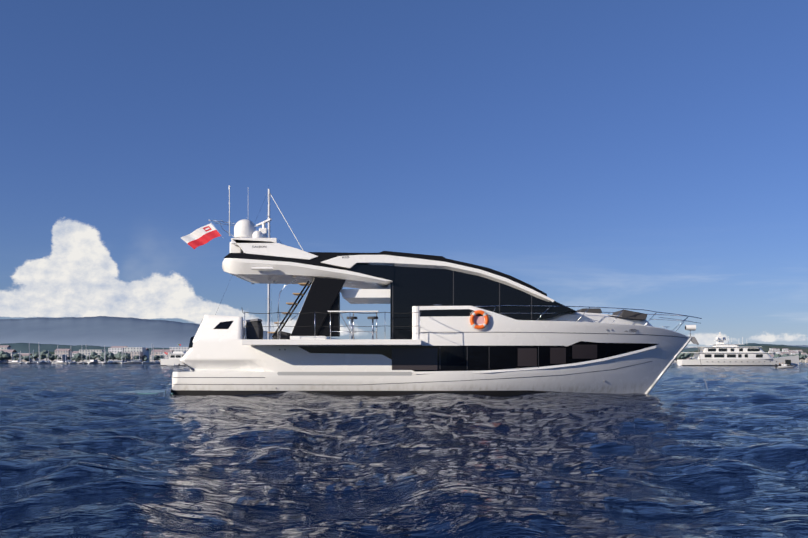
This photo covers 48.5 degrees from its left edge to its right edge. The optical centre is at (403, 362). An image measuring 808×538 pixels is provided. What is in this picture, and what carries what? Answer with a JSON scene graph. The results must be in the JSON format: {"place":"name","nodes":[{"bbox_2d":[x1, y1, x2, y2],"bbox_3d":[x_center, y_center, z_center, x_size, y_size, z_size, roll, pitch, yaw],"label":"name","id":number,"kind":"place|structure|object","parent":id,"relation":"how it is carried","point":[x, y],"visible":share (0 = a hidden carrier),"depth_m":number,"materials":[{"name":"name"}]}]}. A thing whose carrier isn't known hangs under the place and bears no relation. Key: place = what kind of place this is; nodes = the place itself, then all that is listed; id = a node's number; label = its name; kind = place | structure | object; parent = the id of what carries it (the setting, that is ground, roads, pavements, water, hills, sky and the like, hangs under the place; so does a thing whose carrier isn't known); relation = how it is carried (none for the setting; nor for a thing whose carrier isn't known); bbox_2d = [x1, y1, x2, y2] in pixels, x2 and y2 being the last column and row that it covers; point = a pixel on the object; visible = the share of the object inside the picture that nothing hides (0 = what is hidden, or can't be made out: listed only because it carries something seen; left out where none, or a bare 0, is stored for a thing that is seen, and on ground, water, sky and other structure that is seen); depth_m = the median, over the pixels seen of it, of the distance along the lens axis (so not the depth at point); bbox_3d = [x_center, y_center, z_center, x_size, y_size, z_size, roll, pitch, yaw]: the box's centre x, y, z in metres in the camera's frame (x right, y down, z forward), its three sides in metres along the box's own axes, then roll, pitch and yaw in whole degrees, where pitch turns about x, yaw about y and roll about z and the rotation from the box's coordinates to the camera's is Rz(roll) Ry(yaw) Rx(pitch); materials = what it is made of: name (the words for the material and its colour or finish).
{"place":"outdoors","nodes":[
{"label":"outdoors","id":0,"kind":"place"},
{"bbox_2d":[0,363,807,537],"bbox_3d":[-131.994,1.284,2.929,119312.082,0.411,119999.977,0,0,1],"label":"sea","id":1,"kind":"structure","parent":0,"point":[86,451],"depth_m":11.60,"materials":[{"name":"blue liquid"}]},
{"bbox_2d":[0,350,164,361],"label":"marina trees","id":2,"kind":"object","parent":1,"relation":"on","point":[77,357],"visible":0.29,"depth_m":990.43,"materials":[{"name":"green plant"}]},
{"bbox_2d":[0,343,178,363],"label":"marina boats","id":3,"kind":"object","parent":1,"relation":"on","point":[133,361],"visible":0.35,"depth_m":854.83,"materials":[{"name":"white"}]},
{"bbox_2d":[0,345,189,361],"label":"marina buildings","id":4,"kind":"structure","parent":1,"relation":"on","point":[112,349],"depth_m":1059.74,"materials":[{"name":"grey"}]},
{"bbox_2d":[114,390,173,394],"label":"wake","id":5,"kind":"structure","parent":1,"relation":"on","point":[145,391],"depth_m":38.12,"materials":[{"name":"teal"}]},
{"bbox_2d":[160,344,185,365],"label":"motor yacht","id":6,"kind":"object","parent":1,"relation":"on","point":[175,357],"visible":0.52,"depth_m":362.64,"materials":[{"name":"white plastic"}]},
{"bbox_2d":[215,189,354,338],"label":"mast rigging","id":7,"kind":"object","parent":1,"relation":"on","point":[268,215],"visible":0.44,"depth_m":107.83,"materials":[{"name":"white metal"}]},
{"bbox_2d":[172,306,691,396],"bbox_3d":[1.343,-0.133,37.974,21.546,4.231,5.000,0,0,1],"label":"hull","id":8,"kind":"object","parent":1,"relation":"on","point":[210,343],"visible":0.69,"depth_m":35.78,"materials":[{"name":"white"}]},
{"bbox_2d":[165,369,186,393],"bbox_3d":[-9.300,0.989,36.443,1.110,1.448,0.478,0,0,1],"label":"stern gear","id":9,"kind":"object","parent":8,"relation":"attached to","point":[168,391],"visible":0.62,"depth_m":36.22,"materials":[{"name":"silver metal"}]},
{"bbox_2d":[189,336,193,347],"bbox_3d":[-8.503,-0.823,38.198,0.238,0.493,4.264,0,0,1],"label":"quarter glass","id":10,"kind":"object","parent":8,"relation":"attached to","point":[191,343],"visible":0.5,"depth_m":36.09,"materials":[{"name":"black glass"}]},
{"bbox_2d":[173,377,264,377],"bbox_3d":[-7.356,0.597,38.172,3.782,0.032,4.917,0,0,1],"label":"grab groove","id":11,"kind":"object","parent":8,"relation":"on","point":[218,377],"visible":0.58,"depth_m":35.91,"materials":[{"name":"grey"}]},
{"bbox_2d":[214,321,232,328],"bbox_3d":[-7.206,-1.516,38.169,0.832,0.345,4.384,0,0,1],"label":"window","id":12,"kind":"structure","parent":8,"relation":"attached to","point":[224,325],"depth_m":36.05,"materials":[{"name":"black glass"}]},
{"bbox_2d":[191,361,264,371],"bbox_3d":[-7.010,0.144,38.164,3.146,0.454,4.955,0,0,1],"label":"panel","id":13,"kind":"object","parent":8,"relation":"on","point":[215,366],"visible":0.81,"depth_m":36.02,"materials":[{"name":"white plastic"}]},
{"bbox_2d":[242,339,420,345],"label":"balcony","id":14,"kind":"structure","parent":8,"relation":"attached to","point":[271,342],"depth_m":34.37,"materials":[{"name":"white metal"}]},
{"bbox_2d":[412,306,417,338],"bbox_3d":[0.447,-1.560,35.584,0.240,1.345,0.220,0,0,1],"label":"post","id":15,"kind":"object","parent":14,"relation":"on","point":[416,323],"visible":0.47,"depth_m":35.47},
{"bbox_2d":[242,310,420,338],"bbox_3d":[-2.897,-1.540,35.031,7.152,1.307,1.190,0,0,1],"label":"balcony rail","id":16,"kind":"object","parent":8,"relation":"attached to","point":[328,326],"visible":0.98,"depth_m":34.44,"materials":[{"name":"silver metal"}]},
{"bbox_2d":[277,372,411,374],"bbox_3d":[-2.297,0.437,38.057,5.375,0.138,5.006,0,0,1],"label":"strake","id":17,"kind":"object","parent":8,"relation":"on","point":[344,373],"visible":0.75,"depth_m":35.56,"materials":[{"name":"grey"}]},
{"bbox_2d":[173,361,651,384],"bbox_3d":[0.540,0.409,37.993,19.610,0.966,4.897,0,0,1],"label":"hull stripe","id":18,"kind":"object","parent":8,"relation":"on","point":[373,384],"visible":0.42,"depth_m":35.82,"materials":[{"name":"grey"}]},
{"bbox_2d":[392,348,436,369],"bbox_3d":[0.418,-0.135,35.490,1.804,0.856,0.004,0,0,1],"label":"hull window","id":19,"kind":"structure","parent":8,"relation":"attached to","point":[414,358],"depth_m":35.49,"materials":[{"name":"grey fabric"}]},
{"bbox_2d":[419,309,489,316],"bbox_3d":[2.091,-1.966,37.958,2.854,0.292,5.008,0,0,1],"label":"bulwark slit","id":20,"kind":"object","parent":8,"relation":"on","point":[454,312],"visible":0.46,"depth_m":35.47,"materials":[{"name":"black"}]},
{"bbox_2d":[470,310,488,328],"bbox_3d":[2.970,-1.687,35.398,0.756,0.756,0.117,0,0,1],"label":"life buoy","id":21,"kind":"object","parent":20,"relation":"attached to","point":[474,314],"visible":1,"depth_m":35.35,"materials":[{"name":"orange plastic"}]},
{"bbox_2d":[475,316,483,323],"bbox_3d":[2.973,-1.684,35.463,0.352,0.301,0.002,0,0,-1],"label":"buoy pad","id":22,"kind":"object","parent":20,"relation":"attached to","point":[479,319],"visible":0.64,"depth_m":35.46,"materials":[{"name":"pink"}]},
{"bbox_2d":[298,341,656,371],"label":"hull windows","id":23,"kind":"structure","parent":8,"relation":"attached to","point":[451,358],"depth_m":35.56,"materials":[{"name":"black glass"}]},
{"bbox_2d":[393,265,574,338],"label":"side window","id":24,"kind":"structure","parent":8,"relation":"attached to","point":[414,286],"depth_m":35.91,"materials":[{"name":"black glass"}]},
{"bbox_2d":[224,251,554,302],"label":"roof","id":25,"kind":"structure","parent":24,"relation":"on","point":[321,257],"depth_m":36.00,"materials":[{"name":"plastic"}]},
{"bbox_2d":[230,242,242,252],"bbox_3d":[-6.931,-4.688,37.162,0.492,0.592,0.500,0,0,1],"label":"arch leg","id":26,"kind":"object","parent":25,"relation":"on","point":[235,249],"visible":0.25,"depth_m":36.91,"materials":[{"name":"white plastic"}]},
{"bbox_2d":[231,238,283,245],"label":"platform","id":27,"kind":"structure","parent":25,"relation":"on","point":[270,240],"depth_m":36.19,"materials":[{"name":"white plastic"}]},
{"bbox_2d":[209,185,234,236],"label":"antennas","id":28,"kind":"object","parent":27,"relation":"on","point":[229,222],"visible":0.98,"depth_m":37.25,"materials":[{"name":"silver metal"}]},
{"bbox_2d":[181,223,220,248],"bbox_3d":[-8.428,-5.239,37.285,1.688,1.086,0.179,0,0,1],"label":"ensign","id":29,"kind":"object","parent":28,"relation":"attached to","point":[200,236],"visible":1,"depth_m":37.29,"materials":[{"name":"white"}]},
{"bbox_2d":[234,219,255,237],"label":"radar dome","id":30,"kind":"structure","parent":27,"relation":"on","point":[244,228],"depth_m":37.08,"materials":[{"name":"white plastic"}]},
{"bbox_2d":[252,231,262,237],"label":"small satellite dome","id":31,"kind":"structure","parent":27,"relation":"on","point":[257,234],"depth_m":36.72,"materials":[{"name":"white plastic"}]},
{"bbox_2d":[256,218,271,237],"bbox_3d":[-6.006,-5.683,38.441,0.423,0.719,1.884,0,0,-17],"label":"radar","id":32,"kind":"object","parent":27,"relation":"on","point":[263,230],"visible":0.85,"depth_m":38.27,"materials":[{"name":"white plastic"}]},
{"bbox_2d":[232,239,317,259],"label":"radar arch","id":33,"kind":"structure","parent":25,"relation":"on","point":[275,249],"depth_m":36.17,"materials":[{"name":"white plastic"}]},
{"bbox_2d":[222,258,392,288],"bbox_3d":[-3.873,-3.675,38.093,6.966,1.034,4.700,0,0,1],"label":"hardtop overhang","id":34,"kind":"object","parent":25,"relation":"attached to","point":[282,272],"visible":0.81,"depth_m":35.92,"materials":[{"name":"white plastic"}]},
{"bbox_2d":[251,267,272,269],"bbox_3d":[-5.638,-3.747,35.732,0.850,0.110,0.110,0,0,1],"label":"awning roller","id":35,"kind":"object","parent":34,"relation":"attached to","point":[261,268],"visible":1,"depth_m":35.69,"materials":[{"name":"white plastic"}]},
{"bbox_2d":[348,264,393,281],"bbox_3d":[-1.323,-3.593,35.984,1.882,0.696,0.060,0,0,1],"label":"window","id":36,"kind":"structure","parent":25,"relation":"on","point":[383,271],"depth_m":35.95,"materials":[{"name":"black glass"}]},
{"bbox_2d":[394,263,549,301],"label":"roof trim","id":37,"kind":"structure","parent":25,"relation":"on","point":[463,271],"depth_m":35.81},
{"bbox_2d":[392,282,392,338],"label":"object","id":38,"kind":"object","parent":24,"relation":"attached to","point":[392,310],"visible":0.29,"depth_m":35.96,"materials":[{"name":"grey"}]},
{"bbox_2d":[453,271,453,305],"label":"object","id":39,"kind":"object","parent":24,"relation":"attached to","point":[453,288],"visible":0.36,"depth_m":35.90,"materials":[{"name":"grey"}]},
{"bbox_2d":[499,283,499,313],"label":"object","id":40,"kind":"object","parent":24,"relation":"attached to","point":[499,298],"visible":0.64,"depth_m":35.86,"materials":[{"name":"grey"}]},
{"bbox_2d":[518,348,536,365],"bbox_3d":[4.912,-0.213,35.729,0.822,0.714,0.123,0,0,-10],"label":"hull window","id":41,"kind":"structure","parent":8,"relation":"attached to","point":[527,356],"depth_m":35.73,"materials":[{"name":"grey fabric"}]},
{"bbox_2d":[415,346,656,373],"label":"trim","id":42,"kind":"structure","parent":8,"relation":"attached to","point":[591,361],"depth_m":36.16,"materials":[{"name":"white plastic"}]},
{"bbox_2d":[420,332,684,337],"bbox_3d":[6.261,-1.113,37.863,11.220,0.206,5.010,0,0,1],"label":"rub rail","id":43,"kind":"object","parent":8,"relation":"on","point":[541,332],"visible":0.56,"depth_m":35.64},
{"bbox_2d":[550,348,565,363],"bbox_3d":[6.173,-0.275,35.947,0.720,0.635,0.145,0,0,-13],"label":"hull window","id":44,"kind":"structure","parent":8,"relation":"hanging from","point":[557,355],"depth_m":35.95,"materials":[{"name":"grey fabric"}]},
{"bbox_2d":[572,345,596,358],"bbox_3d":[7.292,-0.444,36.168,1.159,0.564,0.159,0,0,-15],"label":"hull window","id":45,"kind":"object","parent":8,"relation":"in","point":[584,351],"visible":1,"depth_m":36.17,"materials":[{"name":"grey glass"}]},
{"bbox_2d":[474,305,701,331],"bbox_3d":[7.675,-1.780,37.831,9.660,1.000,4.780,0,0,1],"label":"bow rail","id":46,"kind":"object","parent":8,"relation":"on","point":[684,320],"visible":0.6,"depth_m":36.66,"materials":[{"name":"silver metal"}]},
{"bbox_2d":[685,325,707,389],"bbox_3d":[12.293,-0.058,37.523,1.147,3.045,0.545,0,0,1],"label":"anchor gear","id":47,"kind":"object","parent":8,"relation":"attached to","point":[692,328],"visible":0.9,"depth_m":37.66,"materials":[{"name":"grey metal"}]},
{"label":"aft deck","id":48,"kind":"object","parent":8,"relation":"on","visible":0},
{"bbox_2d":[246,321,262,338],"bbox_3d":[-6.100,-1.314,36.693,0.558,0.833,0.900,0,0,1],"label":"outdoor chair","id":49,"kind":"object","parent":48,"relation":"on","point":[254,332],"visible":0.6,"depth_m":36.24,"materials":[{"name":"grey fabric"}]},
{"bbox_2d":[246,318,261,321],"bbox_3d":[-6.122,-1.704,36.694,0.503,0.162,0.940,0,0,1],"label":"grill lid","id":50,"kind":"object","parent":49,"relation":"on","point":[257,319],"visible":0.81,"depth_m":36.23,"materials":[{"name":"grey plastic"}]},
{"bbox_2d":[272,331,290,338],"bbox_3d":[-4.988,-1.095,36.968,0.701,0.383,1.100,0,0,1],"label":"cover heap","id":51,"kind":"object","parent":48,"relation":"on","point":[282,335],"visible":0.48,"depth_m":36.42,"materials":[{"name":"grey fabric"}]},
{"bbox_2d":[267,279,311,337],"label":"stairs","id":52,"kind":"structure","parent":48,"relation":"on","point":[294,303],"depth_m":36.10,"materials":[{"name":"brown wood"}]},
{"bbox_2d":[290,336,325,338],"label":"plinth","id":53,"kind":"structure","parent":48,"relation":"on","point":[307,337],"depth_m":35.79,"materials":[{"name":"white plastic"}]},
{"bbox_2d":[291,277,345,335],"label":"pillar","id":54,"kind":"structure","parent":53,"relation":"on","point":[322,295],"depth_m":35.80,"materials":[{"name":"black paint"}]},
{"bbox_2d":[317,294,338,336],"bbox_3d":[-3.090,-2.202,35.935,0.984,2.320,0.080,0,0,1],"label":"glass panel","id":55,"kind":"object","parent":54,"relation":"attached to","point":[324,331],"depth_m":35.89,"materials":[{"name":"black glass"}]},
{"bbox_2d":[328,311,378,338],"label":"bar stools","id":56,"kind":"object","parent":48,"relation":"on","point":[352,331],"visible":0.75,"depth_m":35.55,"materials":[{"name":"silver metal"}]},
{"bbox_2d":[390,283,391,338],"bbox_3d":[-0.436,-2.048,38.015,0.127,2.408,4.000,0,0,1],"label":"window frame","id":57,"kind":"object","parent":48,"relation":"on","point":[391,310],"visible":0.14,"depth_m":36.02,"materials":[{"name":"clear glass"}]},
{"bbox_2d":[341,289,389,303],"bbox_3d":[-1.492,-2.785,38.039,2.106,0.343,3.800,0,0,1],"label":"overhead locker","id":58,"kind":"object","parent":57,"relation":"attached to","point":[366,296],"visible":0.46,"depth_m":36.15,"materials":[{"name":"white plastic"}]},
{"bbox_2d":[677,332,798,365],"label":"yacht","id":59,"kind":"object","parent":1,"relation":"on","point":[719,353],"visible":0.9,"depth_m":377.96,"materials":[{"name":"white"}]},
{"bbox_2d":[673,353,807,361],"bbox_3d":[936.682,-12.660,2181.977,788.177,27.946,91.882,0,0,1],"label":"buildings","id":60,"kind":"structure","parent":1,"relation":"on","point":[681,356],"depth_m":2173.88,"materials":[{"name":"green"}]},
{"bbox_2d":[775,363,795,367],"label":"boat","id":61,"kind":"object","parent":1,"relation":"in","point":[782,365],"visible":1,"depth_m":203.74,"materials":[{"name":"grey plastic"}]},
{"bbox_2d":[0,316,807,348],"bbox_3d":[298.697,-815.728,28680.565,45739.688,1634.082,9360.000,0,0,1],"label":"mountain","id":62,"kind":"structure","parent":0,"point":[102,331],"depth_m":28256.60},
{"bbox_2d":[0,343,807,353],"bbox_3d":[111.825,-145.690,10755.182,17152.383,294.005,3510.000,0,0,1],"label":"city buildings","id":63,"kind":"structure","parent":0,"point":[21,347],"depth_m":11267.00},
{"bbox_2d":[0,0,807,346],"label":"sky","id":64,"kind":"structure","parent":0,"point":[652,155],"materials":[{"name":"blue"}]},
{"bbox_2d":[674,348,807,361],"bbox_3d":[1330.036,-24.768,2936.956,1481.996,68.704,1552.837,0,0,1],"label":"buildings","id":65,"kind":"structure","parent":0,"point":[786,351],"depth_m":3380.46,"materials":[{"name":"grey"}]},
{"bbox_2d":[688,346,807,357],"bbox_3d":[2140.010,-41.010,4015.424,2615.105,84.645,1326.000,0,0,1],"label":"trees","id":66,"kind":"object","parent":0,"point":[765,348],"depth_m":4231.04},
{"label":"forward deck","id":67,"kind":"object","parent":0,"visible":0},
{"bbox_2d":[537,312,651,325],"bbox_3d":[7.739,-1.533,37.829,5.194,1.092,3.738,0,0,1],"label":"trunk","id":68,"kind":"object","parent":67,"relation":"on","point":[585,317],"visible":0.29,"depth_m":36.44,"materials":[{"name":"white plastic"}]},
{"bbox_2d":[577,308,601,312],"bbox_3d":[7.653,-2.116,37.831,0.908,0.190,2.500,0,0,1],"label":"sunpad back","id":69,"kind":"object","parent":68,"relation":"on","point":[591,310],"visible":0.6,"depth_m":36.59,"materials":[{"name":"grey fabric"}]},
{"bbox_2d":[607,315,643,319],"bbox_3d":[8.530,-1.881,37.811,2.591,0.269,2.400,0,0,1],"label":"sunpad","id":70,"kind":"object","parent":68,"relation":"on","point":[627,317],"visible":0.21,"depth_m":36.60,"materials":[{"name":"grey fabric"}]},
{"bbox_2d":[612,310,646,319],"bbox_3d":[9.460,-1.959,37.790,1.076,0.426,2.000,0,0,1],"label":"sofa","id":71,"kind":"object","parent":68,"relation":"on","point":[625,313],"visible":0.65,"depth_m":36.80,"materials":[{"name":"grey fabric"}]},
{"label":"pillar","id":72,"kind":"object","parent":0,"visible":0},
{"bbox_2d":[339,293,339,335],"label":"wing wall","id":73,"kind":"structure","parent":72,"relation":"attached to","point":[339,314],"depth_m":40.17,"materials":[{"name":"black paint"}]}
]}

